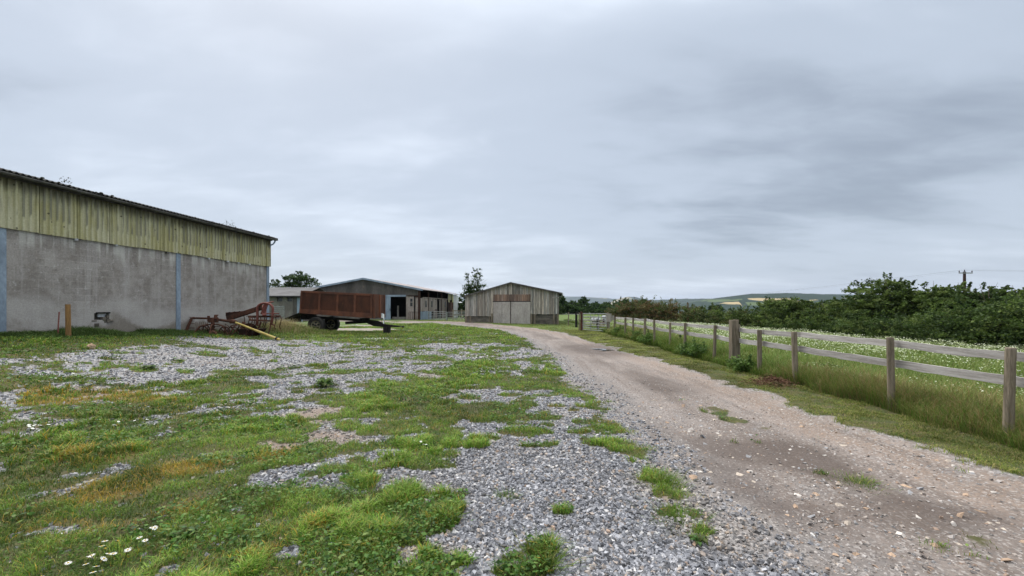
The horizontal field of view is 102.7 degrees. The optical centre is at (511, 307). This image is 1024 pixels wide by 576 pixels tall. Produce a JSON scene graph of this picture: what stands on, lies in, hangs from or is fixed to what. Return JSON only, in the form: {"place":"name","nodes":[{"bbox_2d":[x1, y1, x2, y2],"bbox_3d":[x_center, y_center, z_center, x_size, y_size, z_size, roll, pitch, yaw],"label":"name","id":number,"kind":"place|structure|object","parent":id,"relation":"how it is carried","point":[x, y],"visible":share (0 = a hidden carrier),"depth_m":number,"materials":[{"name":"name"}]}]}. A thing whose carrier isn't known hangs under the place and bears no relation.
{"place":"outdoors","nodes":[
{"label":"outdoors","id":0,"kind":"place"},
{"bbox_2d":[0,326,771,575],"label":"gravel yard","id":1,"kind":"structure","parent":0,"point":[318,411],"depth_m":5.57,"materials":[{"name":"grey gravel"}]},
{"bbox_2d":[2,381,74,388],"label":"daisy clump","id":2,"kind":"object","parent":1,"relation":"on","point":[47,382],"visible":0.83,"depth_m":7.11,"materials":[{"name":"green plant"}]},
{"bbox_2d":[0,418,111,439],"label":"daisy clump","id":3,"kind":"object","parent":1,"relation":"on","point":[30,426],"visible":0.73,"depth_m":5.23,"materials":[{"name":"green plant"}]},
{"bbox_2d":[57,312,59,332],"bbox_3d":[-14.219,0.596,12.839,0.036,0.927,0.412,0,0,-43],"label":"steel pipe","id":4,"kind":"object","parent":1,"relation":"on","point":[58,322],"visible":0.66,"depth_m":12.85,"materials":[{"name":"metal"}]},
{"bbox_2d":[65,304,70,335],"bbox_3d":[-13.652,0.491,12.600,0.144,1.181,0.131,0,0,0],"label":"timber post","id":5,"kind":"object","parent":1,"relation":"on","point":[68,319],"visible":0.69,"depth_m":12.56,"materials":[{"name":"brown wood"}]},
{"bbox_2d":[56,373,103,382],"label":"daisy clump","id":6,"kind":"object","parent":1,"relation":"on","point":[75,375],"visible":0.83,"depth_m":7.83,"materials":[{"name":"green plant"}]},
{"bbox_2d":[87,343,95,348],"bbox_3d":[-11.213,1.056,10.915,0.194,0.248,0.169,0,0,30],"label":"tan rock","id":7,"kind":"object","parent":1,"relation":"on","point":[90,345],"visible":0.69,"depth_m":10.88,"materials":[{"name":"beige stone"}]},
{"bbox_2d":[24,526,191,575],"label":"daisy clump","id":8,"kind":"object","parent":1,"relation":"on","point":[103,558],"visible":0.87,"depth_m":2.51,"materials":[{"name":"green plant"}]},
{"bbox_2d":[101,419,153,429],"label":"daisy clump","id":9,"kind":"object","parent":1,"relation":"on","point":[130,424],"visible":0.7,"depth_m":5.46,"materials":[{"name":"green plant"}]},
{"bbox_2d":[0,325,290,346],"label":"wall foot grass","id":10,"kind":"structure","parent":1,"relation":"on","point":[83,331],"depth_m":13.60,"materials":[{"name":"green plant"}]},
{"bbox_2d":[138,364,158,369],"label":"broadleaf weed","id":11,"kind":"object","parent":1,"relation":"on","point":[149,366],"visible":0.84,"depth_m":9.28,"materials":[{"name":"green plant"}]},
{"bbox_2d":[167,524,199,539],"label":"broadleaf weed","id":12,"kind":"object","parent":1,"relation":"on","point":[185,531],"visible":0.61,"depth_m":2.81,"materials":[{"name":"green plant"}]},
{"bbox_2d":[180,404,247,414],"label":"daisy clump","id":13,"kind":"object","parent":1,"relation":"on","point":[220,406],"visible":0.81,"depth_m":6.33,"materials":[{"name":"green plant"}]},
{"bbox_2d":[184,315,280,340],"bbox_3d":[-12.248,0.859,18.200,5.544,1.090,2.249,0,0,5],"label":"hay tedder","id":14,"kind":"object","parent":1,"relation":"on","point":[213,321],"visible":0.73,"depth_m":18.02,"materials":[{"name":"metal"}]},
{"bbox_2d":[226,301,281,335],"bbox_3d":[-11.875,0.597,18.540,3.427,1.760,1.366,0,0,10],"label":"cultivator","id":15,"kind":"object","parent":1,"relation":"on","point":[261,307],"visible":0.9,"depth_m":18.16,"materials":[{"name":"metal"}]},
{"bbox_2d":[231,483,307,520],"bbox_3d":[-1.957,1.548,3.254,0.605,0.101,0.579,0,0,-19],"label":"grass tuft","id":16,"kind":"object","parent":1,"relation":"on","point":[269,502],"visible":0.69,"depth_m":3.23,"materials":[{"name":"green plant"}]},
{"bbox_2d":[283,478,298,485],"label":"broadleaf weed","id":17,"kind":"object","parent":1,"relation":"on","point":[291,481],"visible":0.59,"depth_m":3.66,"materials":[{"name":"green plant"}]},
{"bbox_2d":[276,363,308,368],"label":"daisy clump","id":18,"kind":"object","parent":1,"relation":"on","point":[293,366],"visible":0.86,"depth_m":10.61,"materials":[{"name":"white plant"}]},
{"bbox_2d":[314,377,337,386],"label":"broadleaf weed","id":19,"kind":"object","parent":1,"relation":"on","point":[324,382],"visible":1,"depth_m":8.02,"materials":[{"name":"green plant"}]},
{"bbox_2d":[256,318,399,335],"bbox_3d":[-10.537,1.029,22.911,8.226,1.156,6.271,0,0,0],"label":"dry grass mound","id":20,"kind":"object","parent":1,"relation":"on","point":[289,326],"visible":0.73,"depth_m":22.49,"materials":[{"name":"green plant"}]},
{"bbox_2d":[284,290,403,330],"bbox_3d":[-9.915,0.268,24.943,7.017,2.536,2.290,0,0,1],"label":"tipping trailer","id":21,"kind":"object","parent":1,"relation":"on","point":[363,306],"visible":0.92,"depth_m":24.01,"materials":[{"name":"brown paint"}]},
{"bbox_2d":[326,471,388,493],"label":"grass tuft","id":22,"kind":"object","parent":1,"relation":"on","point":[350,484],"visible":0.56,"depth_m":3.61,"materials":[{"name":"green plant"}]},
{"bbox_2d":[348,372,382,378],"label":"daisy clump","id":23,"kind":"object","parent":1,"relation":"on","point":[366,375],"visible":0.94,"depth_m":9.35,"materials":[{"name":"white plant"}]},
{"bbox_2d":[359,337,394,341],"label":"daisy clump","id":24,"kind":"object","parent":1,"relation":"on","point":[377,339],"visible":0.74,"depth_m":18.82,"materials":[{"name":"white plant"}]},
{"bbox_2d":[383,326,390,332],"bbox_3d":[-7.465,1.355,24.475,0.370,0.480,0.350,0,0,0],"label":"prop block","id":25,"kind":"object","parent":1,"relation":"on","point":[387,329],"depth_m":24.32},
{"bbox_2d":[403,527,416,537],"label":"broadleaf weed","id":26,"kind":"object","parent":1,"relation":"on","point":[409,532],"visible":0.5,"depth_m":2.82,"materials":[{"name":"green plant"}]},
{"bbox_2d":[414,440,437,450],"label":"daisy clump","id":27,"kind":"object","parent":1,"relation":"on","point":[428,444],"visible":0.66,"depth_m":4.60,"materials":[{"name":"green plant"}]},
{"bbox_2d":[0,332,968,575],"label":"clover and weeds","id":28,"kind":"object","parent":1,"relation":"on","point":[327,553],"visible":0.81,"depth_m":3.19,"materials":[{"name":"green plant"}]},
{"bbox_2d":[461,354,508,360],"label":"daisy clump","id":29,"kind":"object","parent":1,"relation":"on","point":[480,357],"visible":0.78,"depth_m":12.60,"materials":[{"name":"white plant"}]},
{"bbox_2d":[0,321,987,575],"bbox_3d":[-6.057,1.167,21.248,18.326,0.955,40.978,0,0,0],"label":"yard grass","id":30,"kind":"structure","parent":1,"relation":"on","point":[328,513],"depth_m":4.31,"materials":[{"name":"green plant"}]},
{"bbox_2d":[485,488,521,503],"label":"grass tuft","id":31,"kind":"object","parent":1,"relation":"on","point":[498,494],"visible":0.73,"depth_m":3.41,"materials":[{"name":"green plant"}]},
{"bbox_2d":[481,551,530,575],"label":"grass tuft","id":32,"kind":"object","parent":1,"relation":"on","point":[509,562],"visible":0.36,"depth_m":2.50,"materials":[{"name":"green plant"}]},
{"bbox_2d":[493,525,598,575],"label":"grass tuft","id":33,"kind":"object","parent":1,"relation":"on","point":[536,554],"visible":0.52,"depth_m":2.53,"materials":[{"name":"green plant"}]},
{"bbox_2d":[629,465,701,493],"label":"grass tuft","id":34,"kind":"object","parent":1,"relation":"on","point":[672,478],"visible":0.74,"depth_m":3.71,"materials":[{"name":"green plant"}]},
{"bbox_2d":[630,494,722,536],"bbox_3d":[1.229,1.566,3.098,0.776,0.061,0.720,0,0,0],"label":"grass tuft","id":35,"kind":"object","parent":1,"relation":"on","point":[680,519],"visible":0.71,"depth_m":3.08,"materials":[{"name":"green plant"}]},
{"bbox_2d":[689,534,708,545],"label":"broadleaf weed","id":36,"kind":"object","parent":1,"relation":"on","point":[698,538],"visible":0.99,"depth_m":2.74,"materials":[{"name":"green plant"}]},
{"bbox_2d":[0,0,1023,299],"label":"sky","id":37,"kind":"structure","parent":0,"point":[613,149],"materials":[{"name":"grey"}]},
{"bbox_2d":[462,296,616,303],"bbox_3d":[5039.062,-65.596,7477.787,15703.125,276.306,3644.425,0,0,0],"label":"ridge","id":38,"kind":"structure","parent":0,"point":[593,299],"depth_m":6796.82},
{"bbox_2d":[611,297,648,304],"bbox_3d":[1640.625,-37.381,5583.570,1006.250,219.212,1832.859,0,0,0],"label":"round hill","id":39,"kind":"structure","parent":0,"point":[631,298],"depth_m":5396.29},
{"bbox_2d":[589,298,706,312],"bbox_3d":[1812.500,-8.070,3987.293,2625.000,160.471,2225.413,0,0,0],"label":"hill","id":40,"kind":"structure","parent":0,"point":[682,301],"depth_m":3692.15,"materials":[{"name":"green plant"}]},
{"bbox_2d":[297,313,1023,549],"bbox_3d":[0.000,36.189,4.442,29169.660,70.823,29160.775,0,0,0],"label":"ground","id":41,"kind":"structure","parent":0,"point":[795,403],"depth_m":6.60,"materials":[{"name":"green plant"}]},
{"bbox_2d":[0,168,277,332],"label":"livestock barn","id":42,"kind":"structure","parent":41,"relation":"on","point":[95,259],"depth_m":15.01,"materials":[{"name":"grey concrete"}]},
{"bbox_2d":[269,279,283,287],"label":"shrub","id":43,"kind":"object","parent":41,"relation":"on","point":[275,284],"visible":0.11,"depth_m":67.74,"materials":[{"name":"green plant"}]},
{"bbox_2d":[274,306,283,315],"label":"metal hurdle","id":44,"kind":"object","parent":41,"relation":"on","point":[279,310],"visible":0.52,"depth_m":41.00,"materials":[{"name":"metal"}]},
{"bbox_2d":[269,287,331,321],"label":"shed","id":45,"kind":"structure","parent":41,"relation":"on","point":[288,298],"depth_m":44.00,"materials":[{"name":"concrete"}]},
{"bbox_2d":[292,298,296,314],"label":"door","id":46,"kind":"structure","parent":45,"relation":"in","point":[294,300],"depth_m":43.94,"materials":[{"name":"metal"}]},
{"bbox_2d":[297,298,302,321],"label":"door","id":47,"kind":"structure","parent":45,"relation":"in","point":[298,299],"depth_m":43.94,"materials":[{"name":"blue metal"}]},
{"bbox_2d":[280,270,321,286],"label":"broadleaf tree","id":48,"kind":"object","parent":41,"relation":"on","point":[298,280],"visible":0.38,"depth_m":71.40,"materials":[{"name":"green plant"}]},
{"bbox_2d":[316,278,455,319],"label":"gabled barn","id":49,"kind":"structure","parent":41,"relation":"on","point":[404,301],"depth_m":52.11,"materials":[{"name":"metal"}]},
{"bbox_2d":[384,297,390,319],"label":"sliding door","id":50,"kind":"structure","parent":49,"relation":"in","point":[388,299],"depth_m":51.29,"materials":[{"name":"blue metal"}]},
{"bbox_2d":[453,294,458,317],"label":"pale outbuilding","id":51,"kind":"structure","parent":41,"relation":"on","point":[455,301],"depth_m":62.00,"materials":[{"name":"white paint"}]},
{"bbox_2d":[452,309,464,318],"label":"timber fence","id":52,"kind":"object","parent":41,"relation":"on","point":[461,310],"visible":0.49,"depth_m":55.00,"materials":[{"name":"grey wood"}]},
{"bbox_2d":[458,302,464,316],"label":"garden bush","id":53,"kind":"object","parent":41,"relation":"on","point":[459,307],"visible":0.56,"depth_m":63.62,"materials":[{"name":"green plant"}]},
{"bbox_2d":[459,300,464,318],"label":"garden bush","id":54,"kind":"object","parent":41,"relation":"on","point":[462,308],"visible":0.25,"depth_m":57.72,"materials":[{"name":"green plant"}]},
{"bbox_2d":[459,267,487,307],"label":"sapling tree","id":55,"kind":"object","parent":41,"relation":"on","point":[470,289],"visible":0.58,"depth_m":57.68,"materials":[{"name":"green plant"}]},
{"bbox_2d":[463,282,562,324],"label":"wooden barn","id":56,"kind":"structure","parent":41,"relation":"on","point":[512,303],"depth_m":38.44,"materials":[{"name":"grey wood"}]},
{"bbox_2d":[493,302,501,322],"bbox_3d":[-1.357,0.533,38.630,0.819,2.133,0.050,0,0,7],"label":"door","id":57,"kind":"structure","parent":56,"relation":"in","point":[497,306],"depth_m":38.61,"materials":[{"name":"grey metal"}]},
{"bbox_2d":[502,302,509,322],"bbox_3d":[-0.543,0.533,38.526,0.780,2.133,0.070,0,0,7],"label":"door","id":58,"kind":"structure","parent":56,"relation":"in","point":[505,305],"depth_m":38.51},
{"bbox_2d":[511,302,529,323],"bbox_3d":[0.808,0.533,38.381,1.819,2.133,0.050,0,0,7],"label":"door","id":59,"kind":"structure","parent":56,"relation":"in","point":[520,311],"depth_m":38.36,"materials":[{"name":"grey metal"}]},
{"bbox_2d":[559,296,566,312],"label":"tree","id":60,"kind":"object","parent":41,"relation":"on","point":[562,301],"visible":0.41,"depth_m":94.53,"materials":[{"name":"green plant"}]},
{"bbox_2d":[559,304,566,314],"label":"tree","id":61,"kind":"object","parent":41,"relation":"on","point":[562,309],"visible":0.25,"depth_m":91.45,"materials":[{"name":"green plant"}]},
{"bbox_2d":[575,312,577,326],"bbox_3d":[5.179,1.051,33.000,0.198,1.380,0.201,0,0,0],"label":"dark post","id":62,"kind":"object","parent":41,"relation":"on","point":[576,320],"visible":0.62,"depth_m":32.94,"materials":[{"name":"black wood"}]},
{"bbox_2d":[568,305,588,313],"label":"field tree","id":63,"kind":"object","parent":41,"relation":"on","point":[577,309],"visible":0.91,"depth_m":95.14,"materials":[{"name":"green plant"}]},
{"bbox_2d":[580,312,582,329],"bbox_3d":[4.745,1.011,28.000,0.168,1.454,0.170,0,0,0],"label":"hanging post","id":64,"kind":"object","parent":41,"relation":"on","point":[581,320],"visible":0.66,"depth_m":27.95,"materials":[{"name":"wood"}]},
{"bbox_2d":[579,296,590,309],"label":"tree","id":65,"kind":"object","parent":41,"relation":"on","point":[584,299],"visible":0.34,"depth_m":103.50,"materials":[{"name":"green plant"}]},
{"bbox_2d":[583,314,605,326],"bbox_3d":[6.590,1.008,32.960,1.975,1.090,0.087,0,0,22],"label":"pen hurdle","id":66,"kind":"object","parent":41,"relation":"on","point":[593,320],"visible":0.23,"depth_m":32.97,"materials":[{"name":"grey metal"}]},
{"bbox_2d":[596,318,604,327],"bbox_3d":[6.536,1.205,30.250,0.510,0.780,0.500,0,0,0],"label":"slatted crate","id":67,"kind":"object","parent":41,"relation":"on","point":[599,322],"visible":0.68,"depth_m":30.03,"materials":[{"name":"grey wood"}]},
{"bbox_2d":[592,308,611,314],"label":"field tree","id":68,"kind":"object","parent":41,"relation":"on","point":[594,310],"visible":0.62,"depth_m":92.92,"materials":[{"name":"green plant"}]},
{"bbox_2d":[607,314,613,326],"bbox_3d":[6.055,1.031,25.250,0.460,1.320,0.100,0,0,0],"label":"board panel","id":69,"kind":"object","parent":41,"relation":"on","point":[610,317],"visible":0.83,"depth_m":25.20,"materials":[{"name":"grey wood"}]},
{"bbox_2d":[565,300,668,314],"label":"field hedge","id":70,"kind":"object","parent":41,"relation":"on","point":[590,307],"visible":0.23,"depth_m":98.18,"materials":[{"name":"green plant"}]},
{"bbox_2d":[611,325,623,332],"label":"nettle clump","id":71,"kind":"object","parent":41,"relation":"on","point":[616,328],"visible":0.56,"depth_m":22.42,"materials":[{"name":"green plant"}]},
{"bbox_2d":[612,297,629,305],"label":"field tree","id":72,"kind":"object","parent":41,"relation":"on","point":[624,300],"visible":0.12,"depth_m":103.51,"materials":[{"name":"green plant"}]},
{"bbox_2d":[631,329,643,339],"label":"nettle clump","id":73,"kind":"object","parent":41,"relation":"on","point":[635,333],"visible":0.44,"depth_m":18.75,"materials":[{"name":"green plant"}]},
{"bbox_2d":[637,328,652,342],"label":"nettle clump","id":74,"kind":"object","parent":41,"relation":"on","point":[644,338],"visible":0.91,"depth_m":17.17,"materials":[{"name":"green plant"}]},
{"bbox_2d":[602,295,701,322],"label":"bramble hedge","id":75,"kind":"object","parent":41,"relation":"on","point":[658,312],"visible":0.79,"depth_m":42.12,"materials":[{"name":"green plant"}]},
{"bbox_2d":[675,340,699,353],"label":"nettle clump","id":76,"kind":"object","parent":41,"relation":"on","point":[684,349],"visible":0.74,"depth_m":13.34,"materials":[{"name":"green plant"}]},
{"bbox_2d":[686,337,712,355],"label":"nettle clump","id":77,"kind":"object","parent":41,"relation":"on","point":[697,349],"visible":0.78,"depth_m":12.50,"materials":[{"name":"green plant"}]},
{"bbox_2d":[707,304,725,312],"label":"field tree","id":78,"kind":"object","parent":41,"relation":"on","point":[718,306],"visible":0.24,"depth_m":129.40,"materials":[{"name":"green plant"}]},
{"bbox_2d":[725,354,754,370],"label":"nettle clump","id":79,"kind":"object","parent":41,"relation":"on","point":[740,364],"visible":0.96,"depth_m":9.91,"materials":[{"name":"green plant"}]},
{"bbox_2d":[678,302,810,328],"bbox_3d":[17.925,0.717,32.087,3.184,2.386,13.521,0,0,-15],"label":"mixed hedge","id":80,"kind":"object","parent":41,"relation":"on","point":[745,318],"visible":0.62,"depth_m":32.91,"materials":[{"name":"green plant"}]},
{"bbox_2d":[741,373,807,388],"bbox_3d":[5.327,1.470,8.349,1.472,0.249,1.251,0,0,-36],"label":"bracken heap","id":81,"kind":"object","parent":41,"relation":"on","point":[774,379],"visible":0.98,"depth_m":8.30,"materials":[{"name":"plant"}]},
{"bbox_2d":[747,295,825,331],"bbox_3d":[18.891,0.478,27.651,5.396,2.647,4.097,0,0,0],"label":"hawthorn bush","id":82,"kind":"object","parent":41,"relation":"on","point":[791,305],"visible":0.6,"depth_m":27.18,"materials":[{"name":"green plant"}]},
{"bbox_2d":[586,319,1023,394],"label":"chamomile flowers","id":83,"kind":"object","parent":41,"relation":"on","point":[823,342],"visible":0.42,"depth_m":15.65,"materials":[{"name":"white plant"}]},
{"bbox_2d":[794,301,841,332],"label":"hawthorn bush","id":84,"kind":"object","parent":41,"relation":"on","point":[821,313],"visible":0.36,"depth_m":25.85,"materials":[{"name":"green plant"}]},
{"bbox_2d":[614,317,1023,441],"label":"post and rail fence","id":85,"kind":"object","parent":41,"relation":"on","point":[1009,380],"visible":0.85,"depth_m":6.32,"materials":[{"name":"grey wood"}]},
{"bbox_2d":[671,270,972,302],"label":"utility pole","id":86,"kind":"object","parent":41,"relation":"on","point":[964,273],"visible":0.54,"depth_m":63.89,"materials":[{"name":"wood"},{"name":"galvanised steel"}]},
{"bbox_2d":[804,360,843,371],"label":"nettle clump","id":87,"kind":"object","parent":41,"relation":"on","point":[823,364],"visible":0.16,"depth_m":9.06,"materials":[{"name":"green plant"}]},
{"bbox_2d":[819,299,841,307],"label":"field tree","id":88,"kind":"object","parent":41,"relation":"on","point":[827,301],"visible":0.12,"depth_m":70.03,"materials":[{"name":"green plant"}]},
{"bbox_2d":[823,283,908,336],"bbox_3d":[20.426,0.121,23.506,4.201,3.210,3.841,0,0,-39],"label":"hawthorn bush","id":89,"kind":"object","parent":41,"relation":"on","point":[835,303],"visible":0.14,"depth_m":23.54,"materials":[{"name":"green plant"}]},
{"bbox_2d":[839,272,929,337],"bbox_3d":[20.181,-0.031,22.187,4.540,3.860,3.948,0,0,0],"label":"hawthorn bush","id":90,"kind":"object","parent":41,"relation":"on","point":[886,288],"visible":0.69,"depth_m":21.87,"materials":[{"name":"green plant"}]},
{"bbox_2d":[757,286,1023,349],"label":"bramble bank","id":91,"kind":"structure","parent":41,"relation":"on","point":[971,325],"depth_m":16.43,"materials":[{"name":"green plant"}]},
{"bbox_2d":[885,281,973,337],"bbox_3d":[21.305,0.182,21.122,4.724,3.117,3.753,0,0,0],"label":"hawthorn bush","id":92,"kind":"object","parent":41,"relation":"on","point":[910,312],"visible":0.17,"depth_m":20.84,"materials":[{"name":"green plant"}]},
{"bbox_2d":[909,281,995,335],"bbox_3d":[21.675,0.240,20.108,3.773,3.011,3.375,0,0,0],"label":"hawthorn bush","id":93,"kind":"object","parent":41,"relation":"on","point":[943,292],"visible":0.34,"depth_m":19.78,"materials":[{"name":"green plant"}]},
{"bbox_2d":[946,282,1020,313],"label":"hawthorn bush","id":94,"kind":"object","parent":41,"relation":"on","point":[981,296],"visible":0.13,"depth_m":19.10,"materials":[{"name":"green plant"}]},
{"bbox_2d":[974,287,1023,341],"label":"hawthorn bush","id":95,"kind":"object","parent":41,"relation":"on","point":[988,299],"visible":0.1,"depth_m":18.43,"materials":[{"name":"green plant"}]},
{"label":"gate post","id":96,"kind":"object","parent":41,"relation":"on","visible":0},
{"bbox_2d":[428,311,445,319],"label":"field gate","id":97,"kind":"structure","parent":96,"relation":"attached to","point":[436,313],"depth_m":49.76,"materials":[{"name":"metal"}]},
{"bbox_2d":[447,312,464,319],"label":"field gate","id":98,"kind":"structure","parent":96,"relation":"attached to","point":[456,317],"depth_m":48.36,"materials":[{"name":"metal"}]},
{"bbox_2d":[339,320,1023,575],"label":"farm track","id":99,"kind":"structure","parent":0,"point":[1012,495],"depth_m":4.01,"materials":[{"name":"stone"}]},
{"bbox_2d":[0,336,827,575],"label":"gravel stones","id":100,"kind":"object","parent":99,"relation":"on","point":[634,554],"visible":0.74,"depth_m":3.51,"materials":[{"name":"grey gravel"}]},
{"bbox_2d":[521,334,1023,575],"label":"track stones","id":101,"kind":"object","parent":99,"relation":"on","point":[973,570],"visible":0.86,"depth_m":3.20,"materials":[{"name":"grey gravel"}]},
{"bbox_2d":[817,469,908,494],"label":"grass tuft","id":102,"kind":"object","parent":99,"relation":"on","point":[850,477],"visible":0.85,"depth_m":3.77,"materials":[{"name":"green plant"}]},
{"bbox_2d":[674,293,854,312],"bbox_3d":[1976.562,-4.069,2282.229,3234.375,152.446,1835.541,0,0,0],"label":"wooded hill","id":103,"kind":"structure","parent":0,"point":[732,302],"depth_m":2056.99,"materials":[{"name":"green plant"}]},
{"bbox_2d":[564,319,1023,406],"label":"meadow grass","id":104,"kind":"structure","parent":0,"point":[977,363],"depth_m":11.93,"materials":[{"name":"green plant"}]},
{"bbox_2d":[601,324,1023,451],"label":"tall grass","id":105,"kind":"structure","parent":0,"point":[975,412],"depth_m":6.58,"materials":[{"name":"green plant"}]},
{"bbox_3d":[5.975,1.024,25.500,0.127,1.411,0.128,0,0,0],"label":"latch post","id":106,"kind":"object","parent":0,"visible":0},
{"bbox_2d":[583,313,606,330],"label":"metal gate","id":107,"kind":"structure","parent":106,"relation":"attached to","point":[590,322],"depth_m":26.76,"materials":[{"name":"metal"}]}
]}

